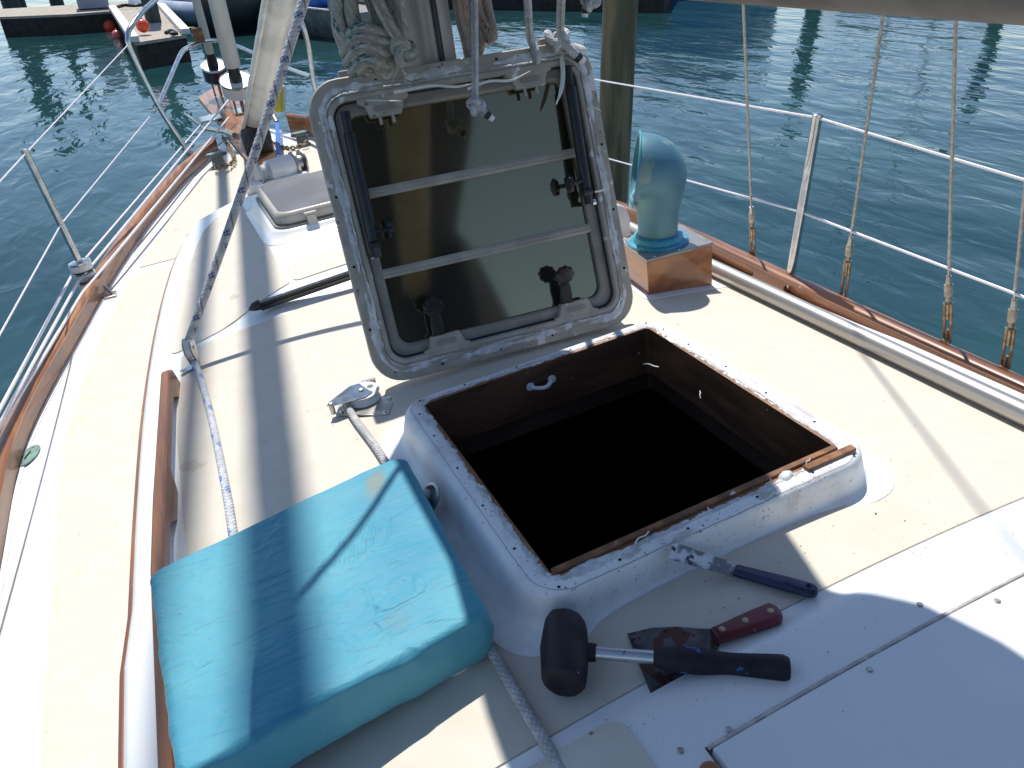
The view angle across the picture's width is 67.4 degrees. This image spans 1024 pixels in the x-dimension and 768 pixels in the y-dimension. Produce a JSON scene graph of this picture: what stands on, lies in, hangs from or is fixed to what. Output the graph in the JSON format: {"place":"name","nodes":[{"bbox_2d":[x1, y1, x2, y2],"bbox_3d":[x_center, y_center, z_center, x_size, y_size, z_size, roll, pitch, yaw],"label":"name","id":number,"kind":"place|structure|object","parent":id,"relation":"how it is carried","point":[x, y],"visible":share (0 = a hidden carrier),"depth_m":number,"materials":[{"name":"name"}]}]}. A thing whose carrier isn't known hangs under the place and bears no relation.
{"place":"outdoors","nodes":[
{"label":"outdoors","id":0,"kind":"place"},
{"bbox_2d":[164,29,177,34],"bbox_3d":[-6.231,-6.424,14.012,0.222,0.079,0.627,-15,34,-20],"label":"cleat","id":1,"kind":"object","parent":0,"point":[172,32],"visible":1,"depth_m":13.94,"materials":[{"name":"black plastic"}]},
{"bbox_2d":[0,0,1023,432],"bbox_3d":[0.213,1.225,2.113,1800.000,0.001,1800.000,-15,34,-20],"label":"water","id":2,"kind":"structure","parent":0,"point":[808,62],"depth_m":8.60,"materials":[{"name":"blue liquid"}]},
{"bbox_2d":[0,0,21,8],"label":"piling","id":3,"kind":"object","parent":2,"relation":"in","point":[7,4],"visible":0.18,"depth_m":20.89,"materials":[{"name":"grey wood"}]},
{"bbox_2d":[19,0,26,7],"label":"piling","id":4,"kind":"object","parent":2,"relation":"in","point":[23,3],"visible":0.11,"depth_m":23.43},
{"bbox_2d":[49,0,64,5],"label":"piling","id":5,"kind":"object","parent":2,"relation":"in","point":[56,2],"visible":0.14,"depth_m":22.06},
{"bbox_2d":[0,2,141,36],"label":"floating dock","id":6,"kind":"object","parent":2,"relation":"on","point":[52,20],"visible":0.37,"depth_m":17.95,"materials":[{"name":"black concrete"}]},
{"bbox_2d":[76,0,108,8],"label":"dock box","id":7,"kind":"object","parent":6,"relation":"on","point":[86,4],"visible":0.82,"depth_m":18.58,"materials":[{"name":"white plastic"}]},
{"bbox_2d":[116,3,141,7],"bbox_3d":[-9.293,-9.394,19.000,0.998,0.089,0.400,-15,34,-20],"label":"mooring line","id":8,"kind":"object","parent":6,"relation":"on","point":[129,5],"visible":0.59,"depth_m":18.92,"materials":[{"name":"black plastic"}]},
{"bbox_2d":[103,20,116,30],"bbox_3d":[-9.626,-8.569,18.349,0.289,0.320,0.289,-15,34,-20],"label":"mooring buoy","id":9,"kind":"object","parent":2,"relation":"on","point":[109,25],"visible":0.73,"depth_m":18.25,"materials":[{"name":"red plastic"}]},
{"bbox_2d":[112,29,122,38],"bbox_3d":[-8.785,-7.771,17.060,0.214,0.236,0.214,-15,34,-20],"label":"mooring buoy","id":10,"kind":"object","parent":2,"relation":"on","point":[116,34],"visible":0.83,"depth_m":16.99,"materials":[{"name":"red plastic"}]},
{"bbox_2d":[108,3,190,67],"bbox_3d":[-7.656,-7.367,16.143,1.274,0.670,6.937,-15,34,-20],"label":"finger dock","id":11,"kind":"object","parent":2,"relation":"on","point":[154,45],"visible":0.73,"depth_m":13.96,"materials":[{"name":"grey concrete"}]},
{"bbox_2d":[136,18,149,32],"bbox_3d":[-6.742,-6.549,13.992,0.233,0.258,0.233,-15,34,-20],"label":"mooring buoy","id":12,"kind":"object","parent":11,"relation":"on","point":[142,26],"visible":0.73,"depth_m":13.93,"materials":[{"name":"red plastic"}]},
{"bbox_2d":[141,0,161,22],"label":"piling","id":13,"kind":"object","parent":2,"relation":"in","point":[152,14],"visible":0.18,"depth_m":15.73,"materials":[{"name":"grey wood"}]},
{"bbox_2d":[128,0,197,26],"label":"inflatable dinghy","id":14,"kind":"object","parent":2,"relation":"on","point":[183,10],"visible":0.24,"depth_m":18.21,"materials":[{"name":"white plastic"}]},
{"bbox_2d":[192,0,261,35],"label":"motorboat","id":15,"kind":"object","parent":2,"relation":"on","point":[244,15],"visible":0.09,"depth_m":17.06,"materials":[{"name":"blue metal"}]},
{"bbox_2d":[296,0,369,38],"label":"workboat","id":16,"kind":"object","parent":2,"relation":"on","point":[317,20],"visible":0.16,"depth_m":16.10,"materials":[{"name":"metal"}]},
{"bbox_2d":[0,128,1023,767],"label":"sailboat","id":17,"kind":"object","parent":2,"relation":"on","point":[592,460],"visible":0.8,"depth_m":1.52,"materials":[{"name":"white plastic"}]},
{"bbox_2d":[19,444,39,466],"bbox_3d":[-1.573,0.233,2.493,0.060,0.012,0.124,-3,32,-1],"label":"deck plate","id":18,"kind":"object","parent":17,"relation":"on","point":[30,454],"visible":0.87,"depth_m":2.49,"materials":[{"name":"green metal"}]},
{"bbox_2d":[0,137,220,605],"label":"toe rail","id":19,"kind":"object","parent":17,"relation":"on","point":[20,428],"visible":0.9,"depth_m":2.96,"materials":[{"name":"brown wood"}]},
{"bbox_2d":[20,148,87,273],"bbox_3d":[-1.963,-0.695,3.370,0.140,0.681,0.067,4,32,9],"label":"lifeline stanchion","id":20,"kind":"object","parent":19,"relation":"attached to","point":[45,193],"visible":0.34,"depth_m":3.30,"materials":[{"name":"silver metal"}]},
{"bbox_2d":[0,44,128,181],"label":"lifeline","id":21,"kind":"object","parent":20,"relation":"attached to","point":[17,162],"visible":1,"depth_m":3.55,"materials":[{"name":"metal"}]},
{"bbox_2d":[0,112,153,335],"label":"lifeline","id":22,"kind":"object","parent":20,"relation":"attached to","point":[17,302],"visible":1,"depth_m":3.15,"materials":[{"name":"metal"}]},
{"bbox_2d":[68,257,116,298],"bbox_3d":[-1.904,-0.480,3.491,0.204,0.180,0.113,7,32,13],"label":"furling fairlead","id":23,"kind":"object","parent":20,"relation":"attached to","point":[78,270],"visible":0.73,"depth_m":3.46,"materials":[{"name":"white plastic"}]},
{"bbox_2d":[0,114,209,412],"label":"furling line","id":24,"kind":"object","parent":19,"relation":"on","point":[18,374],"visible":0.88,"depth_m":3.22,"materials":[{"name":"fabric"}]},
{"bbox_2d":[0,99,228,426],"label":"furling line","id":25,"kind":"object","parent":19,"relation":"on","point":[20,385],"visible":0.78,"depth_m":3.32,"materials":[{"name":"fabric"}]},
{"bbox_2d":[0,117,229,430],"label":"furling line","id":26,"kind":"object","parent":19,"relation":"on","point":[36,367],"visible":1,"depth_m":3.37,"materials":[{"name":"fabric"}]},
{"bbox_2d":[150,369,179,767],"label":"grab rail","id":27,"kind":"object","parent":17,"relation":"attached to","point":[165,506],"visible":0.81,"depth_m":1.49,"materials":[{"name":"brown wood"}]},
{"bbox_2d":[180,338,199,372],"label":"standing block","id":28,"kind":"structure","parent":17,"relation":"on","point":[189,348],"depth_m":2.05,"materials":[{"name":"silver metal"}]},
{"bbox_2d":[185,0,309,340],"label":"sheet rope","id":29,"kind":"object","parent":28,"relation":"attached to","point":[282,69],"visible":1,"depth_m":2.03,"materials":[{"name":"white fabric"}]},
{"bbox_2d":[191,359,237,536],"bbox_3d":[-0.608,0.189,1.601,0.031,0.024,1.180,-19,32,-18],"label":"deck line","id":30,"kind":"object","parent":17,"relation":"on","point":[225,490],"visible":0.61,"depth_m":1.66,"materials":[{"name":"white fabric"}]},
{"bbox_2d":[205,150,226,167],"bbox_3d":[-1.898,-1.447,4.944,0.132,0.088,0.079,-19,32,-18],"label":"bollard","id":31,"kind":"object","parent":17,"relation":"on","point":[216,158],"visible":0.89,"depth_m":4.92,"materials":[{"name":"grey metal"}]},
{"bbox_2d":[125,0,316,155],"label":"pulpit","id":32,"kind":"object","parent":17,"relation":"attached to","point":[138,17],"visible":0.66,"depth_m":4.92,"materials":[{"name":"silver metal"}]},
{"bbox_2d":[191,27,205,43],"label":"wood block","id":33,"kind":"structure","parent":32,"relation":"attached to","point":[198,35],"depth_m":6.00,"materials":[{"name":"brown wood"}]},
{"bbox_2d":[213,135,235,169],"bbox_3d":[-1.909,-1.565,5.152,0.137,0.042,0.891,-9,32,-11],"label":"anchor chain","id":34,"kind":"object","parent":17,"relation":"on","point":[232,152],"visible":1,"depth_m":4.99,"materials":[{"name":"silver metal"}]},
{"bbox_2d":[184,113,236,137],"bbox_3d":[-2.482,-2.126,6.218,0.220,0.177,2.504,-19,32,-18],"label":"anchor","id":35,"kind":"object","parent":34,"relation":"hanging from","point":[223,131],"visible":0.88,"depth_m":5.51,"materials":[{"name":"silver metal"}]},
{"bbox_2d":[198,85,276,164],"bbox_3d":[-2.264,-2.147,6.146,0.468,0.141,3.552,-12,33,-17],"label":"bowsprit","id":36,"kind":"object","parent":17,"relation":"on","point":[211,103],"visible":0.53,"depth_m":6.02,"materials":[{"name":"brown wood"}]},
{"bbox_2d":[192,0,227,96],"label":"furler","id":37,"kind":"object","parent":36,"relation":"on","point":[213,68],"visible":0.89,"depth_m":6.56,"materials":[{"name":"white plastic"}]},
{"bbox_2d":[208,0,248,114],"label":"furler","id":38,"kind":"object","parent":36,"relation":"on","point":[233,81],"visible":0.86,"depth_m":5.16,"materials":[{"name":"white plastic"}]},
{"bbox_2d":[240,0,297,155],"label":"staysail bag","id":39,"kind":"object","parent":17,"relation":"attached to","point":[275,18],"visible":0.84,"depth_m":4.16,"materials":[{"name":"white fabric"}]},
{"bbox_2d":[247,149,308,193],"bbox_3d":[-1.396,-1.260,4.533,0.385,0.164,0.218,-19,32,-18],"label":"windlass","id":40,"kind":"object","parent":17,"relation":"on","point":[289,165],"visible":0.86,"depth_m":4.49,"materials":[{"name":"silver metal"}]},
{"bbox_2d":[272,113,280,155],"bbox_3d":[-1.539,-1.631,5.035,0.053,0.070,1.238,-10,32,-13],"label":"snubber strap","id":41,"kind":"object","parent":40,"relation":"attached to","point":[275,119],"visible":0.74,"depth_m":5.07,"materials":[{"name":"blue fabric"}]},
{"bbox_2d":[275,84,285,111],"bbox_3d":[-1.707,-2.103,5.636,0.124,0.198,0.104,-27,40,-35],"label":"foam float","id":42,"kind":"object","parent":17,"relation":"on","point":[280,105],"visible":0.57,"depth_m":5.61,"materials":[{"name":"yellow plastic"}]},
{"bbox_2d":[272,140,308,149],"bbox_3d":[-1.667,-1.743,5.387,0.146,0.088,0.925,-22,37,-29],"label":"anchor chain","id":43,"kind":"object","parent":17,"relation":"on","point":[286,147],"visible":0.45,"depth_m":5.10,"materials":[{"name":"silver metal"}]},
{"bbox_2d":[246,170,336,245],"bbox_3d":[-0.681,-0.741,3.006,0.690,0.100,0.650,-19,32,-18],"label":"fore hatch","id":44,"kind":"object","parent":17,"relation":"on","point":[286,210],"visible":0.45,"depth_m":2.80,"materials":[{"name":"grey plastic"}]},
{"bbox_2d":[249,271,349,310],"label":"genoa track","id":45,"kind":"structure","parent":17,"relation":"on","point":[300,292],"depth_m":2.25,"materials":[{"name":"black metal"}]},
{"bbox_2d":[291,130,310,146],"bbox_3d":[-1.418,-1.657,5.176,0.132,0.088,0.079,-19,32,-18],"label":"bollard","id":46,"kind":"object","parent":17,"relation":"on","point":[301,137],"visible":0.81,"depth_m":5.15,"materials":[{"name":"grey metal"}]},
{"bbox_2d":[150,459,493,767],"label":"seat cushion","id":47,"kind":"object","parent":17,"relation":"on","point":[291,636],"visible":1,"depth_m":1.06,"materials":[{"name":"teal fabric"}]},
{"bbox_2d":[327,381,393,415],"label":"foot block","id":48,"kind":"structure","parent":17,"relation":"on","point":[364,398],"depth_m":1.70,"materials":[{"name":"silver metal"}]},
{"bbox_2d":[405,0,456,66],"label":"mast","id":49,"kind":"object","parent":17,"relation":"on","point":[430,36],"depth_m":1.68,"materials":[{"name":"silver metal"}]},
{"bbox_2d":[327,0,418,79],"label":"coiled halyard","id":50,"kind":"object","parent":49,"relation":"hanging from","point":[381,45],"visible":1,"depth_m":1.47,"materials":[{"name":"white fabric"}]},
{"bbox_2d":[452,0,470,57],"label":"mast rope","id":51,"kind":"object","parent":49,"relation":"attached to","point":[461,26],"visible":0.69,"depth_m":1.67,"materials":[{"name":"white fabric"}]},
{"bbox_2d":[461,0,497,54],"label":"coiled halyard","id":52,"kind":"object","parent":49,"relation":"hanging from","point":[487,30],"visible":0.58,"depth_m":1.69,"materials":[{"name":"beige fabric"}]},
{"bbox_2d":[692,0,1023,25],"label":"boom","id":53,"kind":"object","parent":49,"relation":"attached to","point":[1010,12],"visible":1,"depth_m":0.56,"materials":[{"name":"silver metal"}]},
{"bbox_2d":[466,0,494,121],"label":"hanging halyard","id":54,"kind":"object","parent":53,"relation":"hanging from","point":[475,104],"visible":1,"depth_m":1.57,"materials":[{"name":"white fabric"}]},
{"bbox_2d":[422,482,439,509],"bbox_3d":[-0.144,0.200,1.352,0.050,0.046,0.040,17,36,28],"label":"pad eye","id":55,"kind":"object","parent":17,"relation":"on","point":[431,490],"visible":0.53,"depth_m":1.34,"materials":[{"name":"silver metal"}]},
{"bbox_2d":[343,377,565,767],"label":"halyard tail","id":56,"kind":"object","parent":17,"relation":"on","point":[536,728],"visible":0.6,"depth_m":1.01},
{"bbox_2d":[452,667,467,676],"bbox_3d":[-0.087,0.385,1.087,0.064,0.017,0.064,-19,32,-18],"label":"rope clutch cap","id":57,"kind":"object","parent":17,"relation":"on","point":[460,672],"visible":0.08,"depth_m":1.06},
{"bbox_2d":[309,38,632,379],"bbox_3d":[-0.069,-0.395,1.734,0.669,0.649,0.304,-19,32,-18],"label":"detached hatch","id":58,"kind":"object","parent":17,"relation":"on","point":[466,236],"visible":0.94,"depth_m":1.74,"materials":[{"name":"plastic"}]},
{"bbox_2d":[523,0,540,64],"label":"lashing rope","id":59,"kind":"object","parent":58,"relation":"attached to","point":[530,37],"visible":1,"depth_m":1.66,"materials":[{"name":"white fabric"}]},
{"bbox_2d":[543,0,585,64],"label":"lashing rope","id":60,"kind":"object","parent":58,"relation":"attached to","point":[558,40],"visible":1,"depth_m":1.68,"materials":[{"name":"white fabric"}]},
{"bbox_2d":[580,0,600,16],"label":"knotted line","id":61,"kind":"object","parent":60,"relation":"hanging from","point":[588,6],"visible":1,"depth_m":1.57,"materials":[{"name":"white fabric"}]},
{"bbox_2d":[617,204,629,237],"bbox_3d":[0.299,-0.533,2.458,0.100,0.115,0.140,-19,32,-18],"label":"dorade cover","id":62,"kind":"object","parent":17,"relation":"on","point":[624,218],"visible":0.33,"depth_m":2.41,"materials":[{"name":"white plastic"}]},
{"bbox_2d":[250,337,1006,742],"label":"sealant crumbs","id":63,"kind":"object","parent":17,"relation":"on","point":[762,603],"visible":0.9,"depth_m":1.09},
{"bbox_2d":[285,113,1023,393],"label":"toe rail","id":64,"kind":"object","parent":17,"relation":"on","point":[806,290],"visible":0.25,"depth_m":2.47,"materials":[{"name":"brown wood"}]},
{"bbox_2d":[786,112,823,289],"bbox_3d":[0.961,-0.570,2.559,0.084,0.662,0.068,-22,37,-30],"label":"lifeline stanchion","id":65,"kind":"object","parent":64,"relation":"on","point":[811,151],"visible":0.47,"depth_m":2.49,"materials":[{"name":"silver metal"}]},
{"bbox_2d":[595,79,1023,181],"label":"lifeline","id":66,"kind":"object","parent":65,"relation":"attached to","point":[901,143],"visible":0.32,"depth_m":2.27,"materials":[{"name":"metal"}]},
{"bbox_2d":[609,158,1023,298],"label":"lifeline","id":67,"kind":"object","parent":65,"relation":"attached to","point":[910,253],"visible":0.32,"depth_m":2.30,"materials":[{"name":"metal"}]},
{"bbox_2d":[540,608,790,696],"bbox_3d":[0.194,0.363,1.001,0.318,0.070,0.105,4,32,9],"label":"rubber mallet","id":68,"kind":"object","parent":17,"relation":"on","point":[569,652],"visible":1,"depth_m":0.98,"materials":[{"name":"black rubber"}]},
{"bbox_2d":[623,224,731,299],"bbox_3d":[0.436,-0.344,2.124,0.274,0.144,0.246,-12,33,-17],"label":"vent box","id":69,"kind":"object","parent":17,"relation":"on","point":[686,268],"visible":0.77,"depth_m":2.04,"materials":[{"name":"brown wood"}]},
{"bbox_2d":[628,130,688,252],"bbox_3d":[0.365,-0.519,2.021,0.180,0.298,0.193,-19,32,-18],"label":"cowl ventilator","id":70,"kind":"object","parent":69,"relation":"on","point":[658,178],"visible":1,"depth_m":1.97,"materials":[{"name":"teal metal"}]},
{"bbox_2d":[627,603,782,692],"bbox_3d":[0.256,0.337,1.040,0.223,0.025,0.114,-19,32,-18],"label":"paint scraper","id":71,"kind":"object","parent":17,"relation":"on","point":[762,618],"visible":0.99,"depth_m":1.04,"materials":[{"name":"red metal"}]},
{"bbox_2d":[668,542,817,597],"bbox_3d":[0.332,0.266,1.107,0.208,0.049,0.050,7,33,14],"label":"putty knife","id":72,"kind":"object","parent":17,"relation":"on","point":[681,553],"visible":1,"depth_m":1.11,"materials":[{"name":"blue plastic"}]},
{"bbox_2d":[742,4,756,256],"bbox_3d":[0.231,-2.302,1.082,1.705,5.335,0.065,-27,40,-35],"label":"shroud","id":73,"kind":"object","parent":17,"relation":"attached to","point":[752,227],"visible":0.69,"depth_m":2.62,"materials":[{"name":"metal"}]},
{"bbox_2d":[630,221,1023,426],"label":"spinnaker pole","id":74,"kind":"object","parent":17,"relation":"on","point":[989,397],"depth_m":1.67,"materials":[{"name":"metal"}]},
{"bbox_2d":[840,15,884,296],"bbox_3d":[0.626,-2.126,0.793,0.048,5.332,1.339,22,38,33],"label":"shroud","id":75,"kind":"object","parent":17,"relation":"attached to","point":[847,265],"visible":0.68,"depth_m":2.26,"materials":[{"name":"metal"}]},
{"bbox_2d":[942,20,957,342],"bbox_3d":[0.425,-2.149,0.695,1.633,5.380,0.073,-10,33,-14],"label":"shroud","id":76,"kind":"object","parent":17,"relation":"attached to","point":[947,335],"visible":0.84,"depth_m":2.00,"materials":[{"name":"metal"}]},
{"bbox_2d":[1000,182,1023,369],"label":"shroud","id":77,"kind":"object","parent":17,"relation":"attached to","point":[1010,330],"visible":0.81,"depth_m":1.98,"materials":[{"name":"metal"}]},
{"bbox_2d":[448,0,671,12],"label":"floating dock","id":78,"kind":"object","parent":2,"relation":"on","point":[658,6],"visible":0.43,"depth_m":19.68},
{"bbox_2d":[599,0,637,203],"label":"piling","id":79,"kind":"object","parent":2,"relation":"in","point":[618,36],"visible":0.43,"depth_m":5.32,"materials":[{"name":"brown wood"}]}
]}

